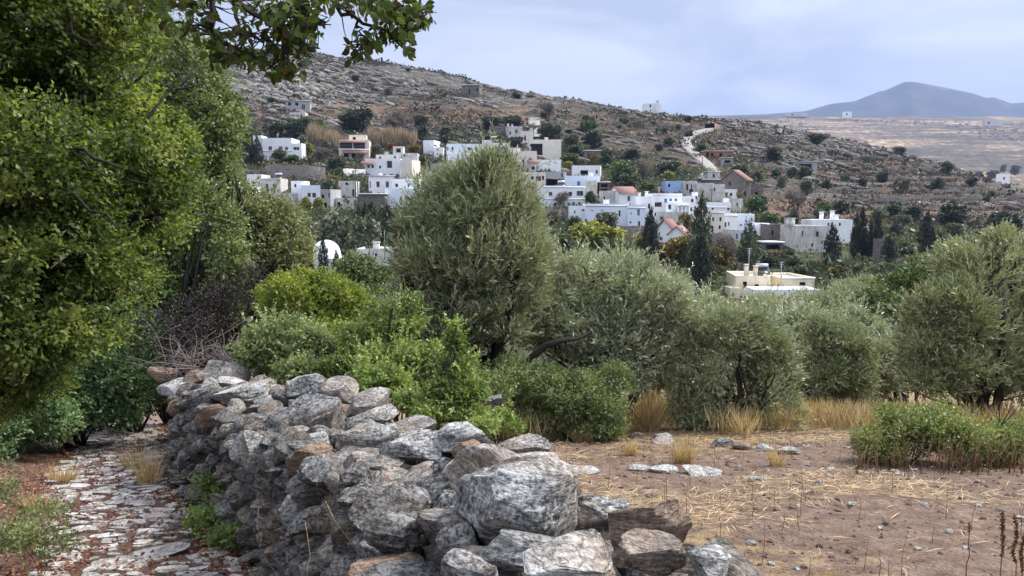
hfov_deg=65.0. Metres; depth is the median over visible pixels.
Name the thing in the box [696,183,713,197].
house
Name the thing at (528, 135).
house
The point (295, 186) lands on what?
house
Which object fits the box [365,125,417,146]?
reed bed
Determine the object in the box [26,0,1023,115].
sky
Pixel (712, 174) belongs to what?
house
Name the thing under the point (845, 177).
round tree
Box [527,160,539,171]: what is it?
house
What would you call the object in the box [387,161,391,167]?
window
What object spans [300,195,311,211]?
round tree
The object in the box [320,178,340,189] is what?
round tree
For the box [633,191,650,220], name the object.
house
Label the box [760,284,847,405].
olive tree
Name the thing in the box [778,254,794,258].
round tree
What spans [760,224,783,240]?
house
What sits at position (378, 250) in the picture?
house
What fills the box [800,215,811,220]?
round tree
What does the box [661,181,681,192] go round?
house
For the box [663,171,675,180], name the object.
round tree
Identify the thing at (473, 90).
house
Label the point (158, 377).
boulder
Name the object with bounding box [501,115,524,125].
round tree
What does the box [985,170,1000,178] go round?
round tree
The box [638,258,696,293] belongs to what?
olive tree
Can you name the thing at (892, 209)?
round tree
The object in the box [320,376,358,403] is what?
boulder
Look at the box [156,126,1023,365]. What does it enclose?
village undergrowth
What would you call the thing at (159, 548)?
path
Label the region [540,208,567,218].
stone wall
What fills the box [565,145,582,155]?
round tree
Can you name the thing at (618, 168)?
round tree
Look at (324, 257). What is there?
cypress tree
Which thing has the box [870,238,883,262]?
house
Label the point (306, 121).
round tree
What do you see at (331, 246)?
church
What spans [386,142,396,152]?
round tree
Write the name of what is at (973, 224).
hillside scrub
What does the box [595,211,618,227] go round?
round tree
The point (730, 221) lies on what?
house
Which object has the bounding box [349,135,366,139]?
house
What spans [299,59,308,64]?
round tree
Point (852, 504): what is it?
stone
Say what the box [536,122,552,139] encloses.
round tree
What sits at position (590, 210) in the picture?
house
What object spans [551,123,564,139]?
round tree
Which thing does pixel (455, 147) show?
house
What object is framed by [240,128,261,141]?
round tree
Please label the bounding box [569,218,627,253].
round tree
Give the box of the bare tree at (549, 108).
[538,99,554,122]
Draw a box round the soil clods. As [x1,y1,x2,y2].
[489,428,1023,575]
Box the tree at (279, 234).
[168,169,323,384]
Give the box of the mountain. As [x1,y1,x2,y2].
[720,82,1023,117]
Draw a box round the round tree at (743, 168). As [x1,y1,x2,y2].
[727,164,751,174]
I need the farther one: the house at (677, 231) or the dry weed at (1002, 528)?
the house at (677, 231)
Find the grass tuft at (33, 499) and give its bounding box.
[15,486,63,510]
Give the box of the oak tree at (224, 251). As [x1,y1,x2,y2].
[117,10,258,423]
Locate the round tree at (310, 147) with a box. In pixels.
[304,142,315,154]
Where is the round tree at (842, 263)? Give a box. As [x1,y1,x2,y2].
[834,260,851,271]
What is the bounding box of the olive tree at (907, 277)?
[845,245,1002,405]
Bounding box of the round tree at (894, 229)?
[886,221,904,235]
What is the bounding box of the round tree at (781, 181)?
[776,175,786,188]
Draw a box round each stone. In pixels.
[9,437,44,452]
[572,465,599,474]
[627,464,650,470]
[628,432,643,437]
[648,464,678,473]
[653,437,673,444]
[654,433,671,437]
[681,465,721,475]
[710,437,733,446]
[732,441,751,449]
[748,476,766,481]
[756,444,774,451]
[778,446,800,454]
[826,467,835,471]
[846,502,856,506]
[889,469,900,474]
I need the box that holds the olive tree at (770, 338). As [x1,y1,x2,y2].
[661,290,816,433]
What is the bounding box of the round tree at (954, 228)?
[942,222,967,236]
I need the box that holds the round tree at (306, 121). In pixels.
[300,116,315,135]
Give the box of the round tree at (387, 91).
[384,88,392,94]
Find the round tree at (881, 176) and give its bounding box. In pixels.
[874,171,888,182]
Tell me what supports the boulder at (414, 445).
on the dry stone wall at (413, 523)
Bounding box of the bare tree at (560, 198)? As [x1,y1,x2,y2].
[553,190,569,205]
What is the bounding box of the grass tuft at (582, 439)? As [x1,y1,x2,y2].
[565,428,592,442]
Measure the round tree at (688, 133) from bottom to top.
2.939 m
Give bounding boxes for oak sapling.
[398,311,496,430]
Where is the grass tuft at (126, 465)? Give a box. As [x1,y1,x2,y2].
[110,443,155,469]
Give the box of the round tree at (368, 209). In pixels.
[352,200,377,222]
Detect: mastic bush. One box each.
[312,274,452,422]
[390,381,527,444]
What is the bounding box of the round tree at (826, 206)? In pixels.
[815,201,832,214]
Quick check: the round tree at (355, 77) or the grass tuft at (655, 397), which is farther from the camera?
the round tree at (355, 77)
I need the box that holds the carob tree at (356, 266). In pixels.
[326,247,404,356]
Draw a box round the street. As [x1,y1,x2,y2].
[694,173,705,178]
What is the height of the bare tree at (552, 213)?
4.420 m
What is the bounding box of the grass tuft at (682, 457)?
[654,432,703,463]
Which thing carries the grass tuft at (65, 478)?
on the ground at (964, 147)
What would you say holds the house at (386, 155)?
on the ground at (964, 147)
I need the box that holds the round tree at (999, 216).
[977,210,1023,230]
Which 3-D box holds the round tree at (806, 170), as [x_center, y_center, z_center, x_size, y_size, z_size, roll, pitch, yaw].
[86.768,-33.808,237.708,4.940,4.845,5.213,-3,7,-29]
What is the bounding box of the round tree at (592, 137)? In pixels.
[583,129,603,149]
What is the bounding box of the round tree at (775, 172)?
[771,169,780,176]
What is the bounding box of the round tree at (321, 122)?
[314,118,326,129]
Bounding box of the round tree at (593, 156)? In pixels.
[589,152,598,164]
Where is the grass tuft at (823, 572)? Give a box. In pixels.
[812,564,842,575]
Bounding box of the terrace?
[745,286,818,299]
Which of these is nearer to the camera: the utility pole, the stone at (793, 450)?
the stone at (793, 450)
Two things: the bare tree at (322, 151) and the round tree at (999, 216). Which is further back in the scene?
the bare tree at (322, 151)
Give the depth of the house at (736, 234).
145.13 m
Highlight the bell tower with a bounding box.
[656,100,658,112]
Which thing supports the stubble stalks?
on the ground at (964, 147)
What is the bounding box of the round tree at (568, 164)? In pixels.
[562,161,572,168]
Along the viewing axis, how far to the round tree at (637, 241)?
129.88 m
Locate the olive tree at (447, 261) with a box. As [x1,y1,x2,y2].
[357,118,570,372]
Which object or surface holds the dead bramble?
on the dry stone wall at (413, 523)
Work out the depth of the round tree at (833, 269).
117.52 m
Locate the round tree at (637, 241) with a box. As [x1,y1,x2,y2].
[631,234,649,251]
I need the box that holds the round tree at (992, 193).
[988,190,996,197]
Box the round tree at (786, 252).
[779,249,795,257]
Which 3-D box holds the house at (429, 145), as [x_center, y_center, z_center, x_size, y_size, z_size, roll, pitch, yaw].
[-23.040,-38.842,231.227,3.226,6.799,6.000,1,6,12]
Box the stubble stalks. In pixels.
[554,425,1023,575]
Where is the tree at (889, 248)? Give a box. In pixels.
[879,234,898,262]
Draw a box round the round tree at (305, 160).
[303,157,311,163]
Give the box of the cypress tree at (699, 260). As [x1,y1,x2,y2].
[686,234,713,286]
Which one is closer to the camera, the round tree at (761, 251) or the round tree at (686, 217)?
the round tree at (761, 251)
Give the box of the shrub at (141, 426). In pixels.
[78,259,188,432]
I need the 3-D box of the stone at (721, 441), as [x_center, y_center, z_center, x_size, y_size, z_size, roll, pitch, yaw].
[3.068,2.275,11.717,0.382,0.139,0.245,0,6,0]
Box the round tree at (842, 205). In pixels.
[831,198,853,213]
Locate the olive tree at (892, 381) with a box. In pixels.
[856,311,916,404]
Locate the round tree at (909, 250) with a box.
[898,248,916,255]
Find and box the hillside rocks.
[22,33,1023,234]
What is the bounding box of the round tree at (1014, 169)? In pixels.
[1010,165,1021,174]
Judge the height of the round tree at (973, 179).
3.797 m
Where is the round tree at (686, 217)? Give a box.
[676,212,691,228]
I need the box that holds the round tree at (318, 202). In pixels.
[311,197,324,209]
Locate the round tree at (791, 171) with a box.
[786,167,798,178]
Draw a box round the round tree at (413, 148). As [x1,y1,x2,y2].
[406,143,420,153]
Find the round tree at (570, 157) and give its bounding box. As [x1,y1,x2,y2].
[560,153,581,163]
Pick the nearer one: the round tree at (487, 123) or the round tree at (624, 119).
the round tree at (487, 123)
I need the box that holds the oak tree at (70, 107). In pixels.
[0,0,436,438]
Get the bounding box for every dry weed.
[965,521,971,575]
[999,509,1005,575]
[1009,514,1019,575]
[1018,533,1023,575]
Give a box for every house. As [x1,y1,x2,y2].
[247,174,269,186]
[253,135,266,155]
[259,173,287,193]
[261,134,299,162]
[270,193,297,204]
[285,100,312,112]
[289,112,307,116]
[291,181,309,200]
[292,143,307,159]
[301,185,319,208]
[320,189,340,207]
[335,198,356,206]
[338,181,359,197]
[339,140,370,159]
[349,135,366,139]
[356,242,396,273]
[357,193,387,208]
[360,159,401,178]
[367,173,394,192]
[376,152,401,158]
[385,185,423,207]
[392,171,420,188]
[393,146,404,154]
[400,160,419,178]
[402,153,418,160]
[423,140,439,154]
[431,163,453,170]
[434,147,443,157]
[447,144,482,161]
[461,85,482,96]
[482,136,496,147]
[489,126,506,133]
[492,141,509,156]
[506,123,521,137]
[510,148,519,161]
[519,147,536,169]
[520,172,545,186]
[521,131,532,146]
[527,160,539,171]
[528,118,540,136]
[529,137,560,159]
[537,180,585,207]
[539,160,560,171]
[546,172,565,185]
[564,173,599,185]
[568,206,583,220]
[572,165,600,177]
[582,150,600,162]
[583,200,628,225]
[586,180,597,194]
[598,181,610,190]
[599,191,614,203]
[610,186,637,204]
[626,205,645,225]
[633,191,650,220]
[648,190,682,221]
[655,219,676,242]
[657,212,678,223]
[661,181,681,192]
[664,203,695,221]
[666,225,691,239]
[682,181,696,195]
[682,192,699,208]
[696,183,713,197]
[700,151,733,160]
[701,179,719,183]
[702,171,720,178]
[702,210,724,232]
[706,198,730,213]
[708,184,724,201]
[719,157,733,163]
[719,170,752,202]
[723,229,743,240]
[724,214,737,228]
[725,189,736,198]
[725,286,739,298]
[726,248,770,295]
[729,199,742,212]
[737,204,754,231]
[751,184,763,195]
[754,223,769,235]
[757,241,784,250]
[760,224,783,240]
[769,262,814,287]
[780,218,829,252]
[785,113,806,116]
[789,161,818,172]
[801,210,852,243]
[842,112,851,117]
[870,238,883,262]
[982,120,1002,126]
[996,174,1009,184]
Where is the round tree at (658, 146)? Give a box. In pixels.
[654,143,663,150]
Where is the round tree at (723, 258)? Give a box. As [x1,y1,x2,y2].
[710,245,733,273]
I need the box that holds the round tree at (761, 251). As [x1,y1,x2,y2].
[750,248,765,257]
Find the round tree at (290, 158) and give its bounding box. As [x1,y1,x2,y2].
[283,155,299,163]
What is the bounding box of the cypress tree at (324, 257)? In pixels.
[317,235,330,274]
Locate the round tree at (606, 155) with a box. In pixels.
[598,148,614,167]
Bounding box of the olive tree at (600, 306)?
[481,223,708,416]
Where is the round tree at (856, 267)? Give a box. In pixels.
[852,264,864,272]
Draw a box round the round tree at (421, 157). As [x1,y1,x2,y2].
[419,155,429,163]
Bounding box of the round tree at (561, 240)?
[552,231,575,253]
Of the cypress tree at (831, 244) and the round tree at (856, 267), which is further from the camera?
the cypress tree at (831, 244)
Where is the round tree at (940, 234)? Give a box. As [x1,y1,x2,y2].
[933,230,947,239]
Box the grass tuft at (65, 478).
[40,461,81,482]
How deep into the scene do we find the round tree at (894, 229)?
158.64 m
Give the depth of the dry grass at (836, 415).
13.61 m
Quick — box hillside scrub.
[78,48,1023,235]
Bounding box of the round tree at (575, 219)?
[564,215,580,231]
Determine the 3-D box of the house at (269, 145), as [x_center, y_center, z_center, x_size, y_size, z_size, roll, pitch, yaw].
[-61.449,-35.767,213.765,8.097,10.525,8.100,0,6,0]
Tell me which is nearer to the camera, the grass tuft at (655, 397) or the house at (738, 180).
the grass tuft at (655, 397)
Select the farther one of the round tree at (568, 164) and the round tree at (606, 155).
the round tree at (606, 155)
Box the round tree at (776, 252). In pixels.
[767,250,780,257]
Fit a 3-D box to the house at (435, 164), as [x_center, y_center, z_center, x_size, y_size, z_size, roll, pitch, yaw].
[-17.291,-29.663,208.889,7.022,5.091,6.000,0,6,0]
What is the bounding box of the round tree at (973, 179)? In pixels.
[964,176,977,185]
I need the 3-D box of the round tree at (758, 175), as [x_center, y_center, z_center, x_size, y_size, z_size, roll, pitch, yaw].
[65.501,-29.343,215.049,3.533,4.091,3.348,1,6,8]
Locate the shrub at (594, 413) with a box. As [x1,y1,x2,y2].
[504,351,644,442]
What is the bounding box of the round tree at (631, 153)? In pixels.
[623,148,641,159]
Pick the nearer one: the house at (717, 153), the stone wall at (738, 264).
the stone wall at (738, 264)
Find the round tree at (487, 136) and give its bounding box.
[476,132,504,143]
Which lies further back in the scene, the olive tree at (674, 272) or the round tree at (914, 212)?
the round tree at (914, 212)
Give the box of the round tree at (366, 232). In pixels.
[343,214,382,252]
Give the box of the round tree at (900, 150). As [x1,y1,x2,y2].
[892,146,906,154]
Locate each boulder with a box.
[147,366,180,382]
[156,377,184,396]
[182,370,202,383]
[200,360,251,381]
[210,379,276,406]
[215,376,247,386]
[229,430,266,473]
[265,406,290,428]
[268,384,290,406]
[285,373,324,397]
[289,390,344,429]
[310,431,332,446]
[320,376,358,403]
[335,421,399,454]
[345,387,389,416]
[347,403,397,428]
[385,429,441,460]
[386,415,436,436]
[433,421,489,452]
[442,472,448,480]
[446,444,524,491]
[451,439,480,456]
[453,456,578,545]
[476,394,502,417]
[481,529,554,571]
[498,433,550,453]
[518,451,558,460]
[523,530,615,575]
[577,494,628,522]
[607,499,691,567]
[617,528,685,575]
[687,545,730,575]
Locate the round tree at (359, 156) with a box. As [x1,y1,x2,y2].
[355,151,364,163]
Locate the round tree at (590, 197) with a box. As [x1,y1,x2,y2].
[584,191,595,203]
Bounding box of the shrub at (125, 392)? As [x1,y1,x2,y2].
[0,295,167,466]
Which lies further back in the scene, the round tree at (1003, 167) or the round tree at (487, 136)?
the round tree at (1003, 167)
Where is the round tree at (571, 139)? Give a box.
[562,132,584,149]
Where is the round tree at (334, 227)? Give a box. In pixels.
[314,212,354,255]
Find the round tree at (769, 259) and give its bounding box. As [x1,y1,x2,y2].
[760,252,776,267]
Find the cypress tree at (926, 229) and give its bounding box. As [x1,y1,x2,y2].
[915,209,937,252]
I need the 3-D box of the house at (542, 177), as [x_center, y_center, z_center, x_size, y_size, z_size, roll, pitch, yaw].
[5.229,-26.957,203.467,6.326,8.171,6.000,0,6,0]
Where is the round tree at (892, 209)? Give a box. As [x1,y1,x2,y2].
[882,203,901,219]
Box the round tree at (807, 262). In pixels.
[805,259,817,269]
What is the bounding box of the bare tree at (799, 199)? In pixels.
[784,190,806,210]
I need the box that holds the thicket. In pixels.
[120,255,269,371]
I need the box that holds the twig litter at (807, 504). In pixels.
[492,428,1023,575]
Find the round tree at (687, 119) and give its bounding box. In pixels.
[683,116,692,122]
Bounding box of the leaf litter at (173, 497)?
[0,423,259,575]
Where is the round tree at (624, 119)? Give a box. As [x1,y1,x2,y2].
[619,117,629,123]
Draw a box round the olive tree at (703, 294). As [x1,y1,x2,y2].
[692,274,734,368]
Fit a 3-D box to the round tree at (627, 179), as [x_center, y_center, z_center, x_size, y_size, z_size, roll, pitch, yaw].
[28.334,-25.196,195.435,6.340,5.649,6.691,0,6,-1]
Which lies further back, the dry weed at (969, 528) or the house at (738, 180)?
the house at (738, 180)
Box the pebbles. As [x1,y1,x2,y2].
[549,429,1023,574]
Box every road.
[312,104,475,111]
[565,121,690,130]
[681,128,721,171]
[705,123,791,129]
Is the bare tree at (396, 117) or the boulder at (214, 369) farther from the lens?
the bare tree at (396, 117)
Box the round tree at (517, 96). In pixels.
[514,94,521,98]
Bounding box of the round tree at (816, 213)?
[813,208,827,218]
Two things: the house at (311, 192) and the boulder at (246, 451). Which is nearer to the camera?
the boulder at (246, 451)
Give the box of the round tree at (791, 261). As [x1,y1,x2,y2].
[784,256,804,271]
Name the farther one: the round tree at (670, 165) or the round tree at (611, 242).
the round tree at (670, 165)
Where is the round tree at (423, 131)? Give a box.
[414,124,429,140]
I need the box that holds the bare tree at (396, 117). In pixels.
[384,108,407,129]
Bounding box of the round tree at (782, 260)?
[776,258,786,267]
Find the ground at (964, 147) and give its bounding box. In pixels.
[0,57,1023,575]
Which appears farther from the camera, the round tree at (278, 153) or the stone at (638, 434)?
the round tree at (278, 153)
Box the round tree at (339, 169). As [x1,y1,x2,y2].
[334,167,344,175]
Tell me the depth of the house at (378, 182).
185.71 m
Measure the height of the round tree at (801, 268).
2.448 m
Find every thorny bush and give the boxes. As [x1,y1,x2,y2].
[847,387,1007,467]
[965,398,1023,466]
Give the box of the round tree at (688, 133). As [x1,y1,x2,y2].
[683,131,692,135]
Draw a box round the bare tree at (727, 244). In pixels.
[716,232,737,272]
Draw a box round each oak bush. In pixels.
[217,296,344,385]
[249,261,379,363]
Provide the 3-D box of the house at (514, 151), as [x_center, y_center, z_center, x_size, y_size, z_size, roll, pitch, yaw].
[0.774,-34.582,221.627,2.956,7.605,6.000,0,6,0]
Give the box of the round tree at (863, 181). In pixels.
[858,178,867,184]
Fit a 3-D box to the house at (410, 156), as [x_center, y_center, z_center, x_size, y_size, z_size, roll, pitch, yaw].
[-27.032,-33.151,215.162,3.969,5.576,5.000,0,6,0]
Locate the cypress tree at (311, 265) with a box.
[307,230,316,268]
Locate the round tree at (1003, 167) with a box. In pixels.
[999,164,1006,172]
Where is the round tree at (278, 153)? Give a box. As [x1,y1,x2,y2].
[271,148,285,162]
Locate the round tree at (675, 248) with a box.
[663,232,693,271]
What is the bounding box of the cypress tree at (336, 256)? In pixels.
[331,248,340,269]
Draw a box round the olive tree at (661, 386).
[605,340,703,402]
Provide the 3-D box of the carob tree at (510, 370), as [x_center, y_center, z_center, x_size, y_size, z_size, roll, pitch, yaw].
[-0.647,1.559,12.095,2.140,1.765,2.072,0,6,0]
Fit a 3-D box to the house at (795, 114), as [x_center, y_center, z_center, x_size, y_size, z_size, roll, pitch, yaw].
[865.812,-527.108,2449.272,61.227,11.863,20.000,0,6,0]
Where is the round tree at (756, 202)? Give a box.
[744,194,770,212]
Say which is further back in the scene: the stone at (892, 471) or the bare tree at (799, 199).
the bare tree at (799, 199)
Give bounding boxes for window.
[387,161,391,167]
[577,191,582,195]
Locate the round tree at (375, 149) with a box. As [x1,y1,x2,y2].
[370,144,383,156]
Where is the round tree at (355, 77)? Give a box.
[350,74,359,80]
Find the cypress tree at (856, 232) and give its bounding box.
[848,209,861,260]
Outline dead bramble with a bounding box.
[115,307,272,381]
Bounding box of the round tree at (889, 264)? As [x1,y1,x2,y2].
[877,262,896,271]
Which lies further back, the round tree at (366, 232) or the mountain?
the mountain
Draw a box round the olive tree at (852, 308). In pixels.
[820,287,892,338]
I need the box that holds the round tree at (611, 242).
[600,237,630,256]
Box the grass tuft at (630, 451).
[617,435,641,455]
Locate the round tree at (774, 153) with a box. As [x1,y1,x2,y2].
[764,146,783,160]
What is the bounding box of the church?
[310,240,343,270]
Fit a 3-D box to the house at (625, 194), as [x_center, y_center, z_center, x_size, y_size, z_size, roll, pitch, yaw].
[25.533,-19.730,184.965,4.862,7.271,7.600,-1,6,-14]
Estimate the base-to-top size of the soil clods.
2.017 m
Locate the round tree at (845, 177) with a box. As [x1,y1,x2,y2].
[840,173,849,181]
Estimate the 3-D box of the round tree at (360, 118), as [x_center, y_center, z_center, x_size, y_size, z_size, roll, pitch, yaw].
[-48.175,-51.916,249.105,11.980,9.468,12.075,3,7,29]
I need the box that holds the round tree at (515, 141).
[505,136,524,147]
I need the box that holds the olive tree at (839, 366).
[785,305,892,407]
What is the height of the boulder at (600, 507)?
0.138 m
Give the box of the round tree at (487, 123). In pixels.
[480,116,505,127]
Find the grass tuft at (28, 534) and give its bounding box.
[4,516,50,546]
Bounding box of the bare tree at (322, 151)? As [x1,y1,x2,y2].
[313,147,331,161]
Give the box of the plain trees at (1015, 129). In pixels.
[771,119,1023,191]
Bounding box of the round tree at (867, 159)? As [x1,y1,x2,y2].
[862,156,870,162]
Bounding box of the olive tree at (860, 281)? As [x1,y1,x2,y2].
[818,267,892,312]
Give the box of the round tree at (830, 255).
[823,251,836,268]
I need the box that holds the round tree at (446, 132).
[436,125,455,141]
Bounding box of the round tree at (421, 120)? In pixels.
[413,114,429,124]
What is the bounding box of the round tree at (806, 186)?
[799,179,816,195]
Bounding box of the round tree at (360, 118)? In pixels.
[337,105,375,132]
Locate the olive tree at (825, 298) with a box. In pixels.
[790,272,853,310]
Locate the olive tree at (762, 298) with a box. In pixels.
[722,272,810,397]
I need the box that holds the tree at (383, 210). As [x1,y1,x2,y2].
[377,204,401,245]
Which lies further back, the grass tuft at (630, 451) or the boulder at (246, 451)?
the grass tuft at (630, 451)
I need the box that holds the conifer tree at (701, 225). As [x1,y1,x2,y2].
[680,188,719,278]
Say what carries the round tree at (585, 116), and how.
on the ground at (964, 147)
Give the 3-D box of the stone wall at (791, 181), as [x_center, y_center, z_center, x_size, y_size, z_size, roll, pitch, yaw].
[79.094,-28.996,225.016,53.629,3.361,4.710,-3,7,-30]
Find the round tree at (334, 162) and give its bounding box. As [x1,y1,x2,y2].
[327,156,346,168]
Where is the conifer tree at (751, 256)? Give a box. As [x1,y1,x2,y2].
[732,216,762,270]
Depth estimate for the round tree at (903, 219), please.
171.13 m
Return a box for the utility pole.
[352,169,355,196]
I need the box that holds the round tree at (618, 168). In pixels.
[608,159,639,184]
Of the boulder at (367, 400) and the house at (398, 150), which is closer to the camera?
the boulder at (367, 400)
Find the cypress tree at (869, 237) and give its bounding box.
[864,220,873,260]
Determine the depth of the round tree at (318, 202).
164.04 m
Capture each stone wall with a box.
[159,375,765,575]
[243,169,266,177]
[266,164,325,181]
[307,207,353,211]
[343,168,364,176]
[528,109,583,116]
[528,124,585,132]
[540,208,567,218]
[545,118,641,125]
[546,179,561,185]
[561,103,638,111]
[616,225,644,241]
[627,123,692,128]
[711,232,734,247]
[719,178,847,185]
[720,162,800,169]
[725,123,788,129]
[736,261,759,270]
[738,142,864,152]
[747,158,854,164]
[754,172,824,179]
[764,151,924,160]
[764,186,882,193]
[764,193,1023,202]
[792,139,870,144]
[808,193,878,197]
[830,182,965,190]
[865,175,983,181]
[873,196,982,210]
[875,165,967,174]
[894,181,1001,186]
[905,163,938,166]
[925,187,1023,194]
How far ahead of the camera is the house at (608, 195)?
183.77 m
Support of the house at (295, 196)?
on the ground at (964, 147)
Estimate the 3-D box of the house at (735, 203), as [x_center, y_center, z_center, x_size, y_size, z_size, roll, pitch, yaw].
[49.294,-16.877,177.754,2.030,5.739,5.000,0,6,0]
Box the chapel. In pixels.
[642,103,661,112]
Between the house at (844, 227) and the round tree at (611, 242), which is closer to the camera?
the round tree at (611, 242)
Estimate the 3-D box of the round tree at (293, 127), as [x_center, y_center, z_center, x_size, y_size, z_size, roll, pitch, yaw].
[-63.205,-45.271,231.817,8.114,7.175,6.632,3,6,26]
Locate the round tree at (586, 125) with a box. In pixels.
[578,120,598,131]
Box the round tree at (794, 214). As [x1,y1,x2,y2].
[787,208,799,224]
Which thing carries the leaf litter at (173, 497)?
on the ground at (964, 147)
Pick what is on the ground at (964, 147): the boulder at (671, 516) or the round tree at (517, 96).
the round tree at (517, 96)
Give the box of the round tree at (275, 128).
[266,120,284,137]
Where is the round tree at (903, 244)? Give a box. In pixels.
[899,240,909,246]
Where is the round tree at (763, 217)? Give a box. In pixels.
[757,211,780,223]
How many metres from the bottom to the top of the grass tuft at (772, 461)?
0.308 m
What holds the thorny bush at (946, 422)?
on the ground at (964, 147)
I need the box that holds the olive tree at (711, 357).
[665,288,730,402]
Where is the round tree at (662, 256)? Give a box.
[654,242,670,265]
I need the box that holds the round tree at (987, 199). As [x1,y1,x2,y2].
[983,196,990,202]
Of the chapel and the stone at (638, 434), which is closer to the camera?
the stone at (638, 434)
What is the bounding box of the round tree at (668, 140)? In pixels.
[663,137,673,144]
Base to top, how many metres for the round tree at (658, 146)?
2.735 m
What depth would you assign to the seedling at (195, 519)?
6.25 m
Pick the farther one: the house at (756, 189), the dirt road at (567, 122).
the dirt road at (567, 122)
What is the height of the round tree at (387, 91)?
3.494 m
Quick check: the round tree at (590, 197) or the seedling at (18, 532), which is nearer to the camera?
the seedling at (18, 532)
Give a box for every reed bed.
[304,118,342,149]
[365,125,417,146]
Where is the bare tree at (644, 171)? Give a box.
[635,157,654,180]
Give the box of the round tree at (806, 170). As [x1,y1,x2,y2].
[798,166,813,176]
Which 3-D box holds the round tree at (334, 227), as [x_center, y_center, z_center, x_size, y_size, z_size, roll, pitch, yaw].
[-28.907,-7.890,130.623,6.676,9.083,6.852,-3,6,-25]
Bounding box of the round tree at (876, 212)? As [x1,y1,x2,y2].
[869,207,889,224]
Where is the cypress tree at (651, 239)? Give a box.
[638,206,660,259]
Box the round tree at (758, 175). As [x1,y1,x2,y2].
[750,171,762,181]
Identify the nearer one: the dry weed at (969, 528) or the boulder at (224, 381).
the dry weed at (969, 528)
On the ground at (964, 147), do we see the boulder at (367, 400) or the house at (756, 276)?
the house at (756, 276)
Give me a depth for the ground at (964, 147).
9.37 m
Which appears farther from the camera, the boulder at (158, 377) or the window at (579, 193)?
the window at (579, 193)
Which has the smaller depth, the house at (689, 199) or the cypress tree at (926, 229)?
the cypress tree at (926, 229)
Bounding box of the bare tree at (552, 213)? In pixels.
[544,208,561,224]
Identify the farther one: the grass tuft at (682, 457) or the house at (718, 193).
the house at (718, 193)
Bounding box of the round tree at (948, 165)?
[939,161,953,172]
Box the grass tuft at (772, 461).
[764,442,791,465]
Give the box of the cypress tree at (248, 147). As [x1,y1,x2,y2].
[242,127,255,167]
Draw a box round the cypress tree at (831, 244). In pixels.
[821,223,841,260]
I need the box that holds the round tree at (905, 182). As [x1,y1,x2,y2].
[901,178,911,190]
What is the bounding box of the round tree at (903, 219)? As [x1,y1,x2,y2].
[890,213,912,228]
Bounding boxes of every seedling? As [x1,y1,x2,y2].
[0,463,82,575]
[177,469,242,556]
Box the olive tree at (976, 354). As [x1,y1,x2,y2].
[880,216,1023,414]
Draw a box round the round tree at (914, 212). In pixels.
[900,204,923,220]
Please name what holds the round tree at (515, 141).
on the ground at (964, 147)
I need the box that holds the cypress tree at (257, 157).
[251,135,264,165]
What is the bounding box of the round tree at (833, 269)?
[826,265,848,275]
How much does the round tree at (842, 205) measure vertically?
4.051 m
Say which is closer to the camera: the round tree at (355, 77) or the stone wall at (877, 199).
the stone wall at (877, 199)
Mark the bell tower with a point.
(657, 105)
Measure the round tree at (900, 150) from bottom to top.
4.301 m
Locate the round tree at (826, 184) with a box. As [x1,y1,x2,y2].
[820,179,832,189]
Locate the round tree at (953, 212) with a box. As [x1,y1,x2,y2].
[934,202,973,224]
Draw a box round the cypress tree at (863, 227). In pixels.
[854,205,868,259]
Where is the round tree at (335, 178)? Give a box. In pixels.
[326,174,339,184]
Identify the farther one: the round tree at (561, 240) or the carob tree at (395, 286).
the round tree at (561, 240)
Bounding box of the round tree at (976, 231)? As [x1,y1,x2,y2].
[966,229,984,235]
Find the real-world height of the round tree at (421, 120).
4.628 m
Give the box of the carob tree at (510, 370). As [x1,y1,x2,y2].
[410,340,536,428]
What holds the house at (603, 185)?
on the ground at (964, 147)
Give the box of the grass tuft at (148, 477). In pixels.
[122,445,170,484]
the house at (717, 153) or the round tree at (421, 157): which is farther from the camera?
the house at (717, 153)
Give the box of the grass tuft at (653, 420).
[621,384,683,431]
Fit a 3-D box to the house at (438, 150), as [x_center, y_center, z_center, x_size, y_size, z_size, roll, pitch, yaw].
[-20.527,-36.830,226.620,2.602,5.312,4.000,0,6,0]
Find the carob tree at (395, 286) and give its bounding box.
[365,270,424,417]
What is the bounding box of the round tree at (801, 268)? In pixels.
[792,265,808,275]
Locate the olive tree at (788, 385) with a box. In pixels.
[757,315,828,406]
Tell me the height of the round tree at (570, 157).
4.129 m
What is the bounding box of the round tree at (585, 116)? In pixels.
[582,114,590,119]
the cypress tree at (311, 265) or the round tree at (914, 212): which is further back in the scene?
the round tree at (914, 212)
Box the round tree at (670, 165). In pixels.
[656,161,681,172]
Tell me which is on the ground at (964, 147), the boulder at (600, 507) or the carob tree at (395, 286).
the carob tree at (395, 286)
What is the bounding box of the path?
[28,423,254,575]
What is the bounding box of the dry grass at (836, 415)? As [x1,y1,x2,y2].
[496,392,1023,440]
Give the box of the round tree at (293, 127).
[283,118,303,138]
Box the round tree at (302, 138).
[297,134,307,143]
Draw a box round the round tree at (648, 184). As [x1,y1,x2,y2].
[637,180,657,192]
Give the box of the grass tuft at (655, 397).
[639,387,670,420]
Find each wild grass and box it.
[256,507,279,575]
[305,502,349,572]
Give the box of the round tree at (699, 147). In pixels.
[694,142,708,151]
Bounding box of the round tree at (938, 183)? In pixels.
[931,177,945,189]
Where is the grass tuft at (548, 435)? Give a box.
[540,424,560,439]
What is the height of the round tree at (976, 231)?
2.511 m
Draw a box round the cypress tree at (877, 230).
[870,211,883,251]
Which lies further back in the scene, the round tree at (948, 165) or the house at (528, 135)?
the round tree at (948, 165)
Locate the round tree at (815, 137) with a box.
[807,133,828,143]
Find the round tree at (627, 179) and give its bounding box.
[616,173,640,188]
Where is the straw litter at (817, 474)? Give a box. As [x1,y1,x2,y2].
[499,426,1023,575]

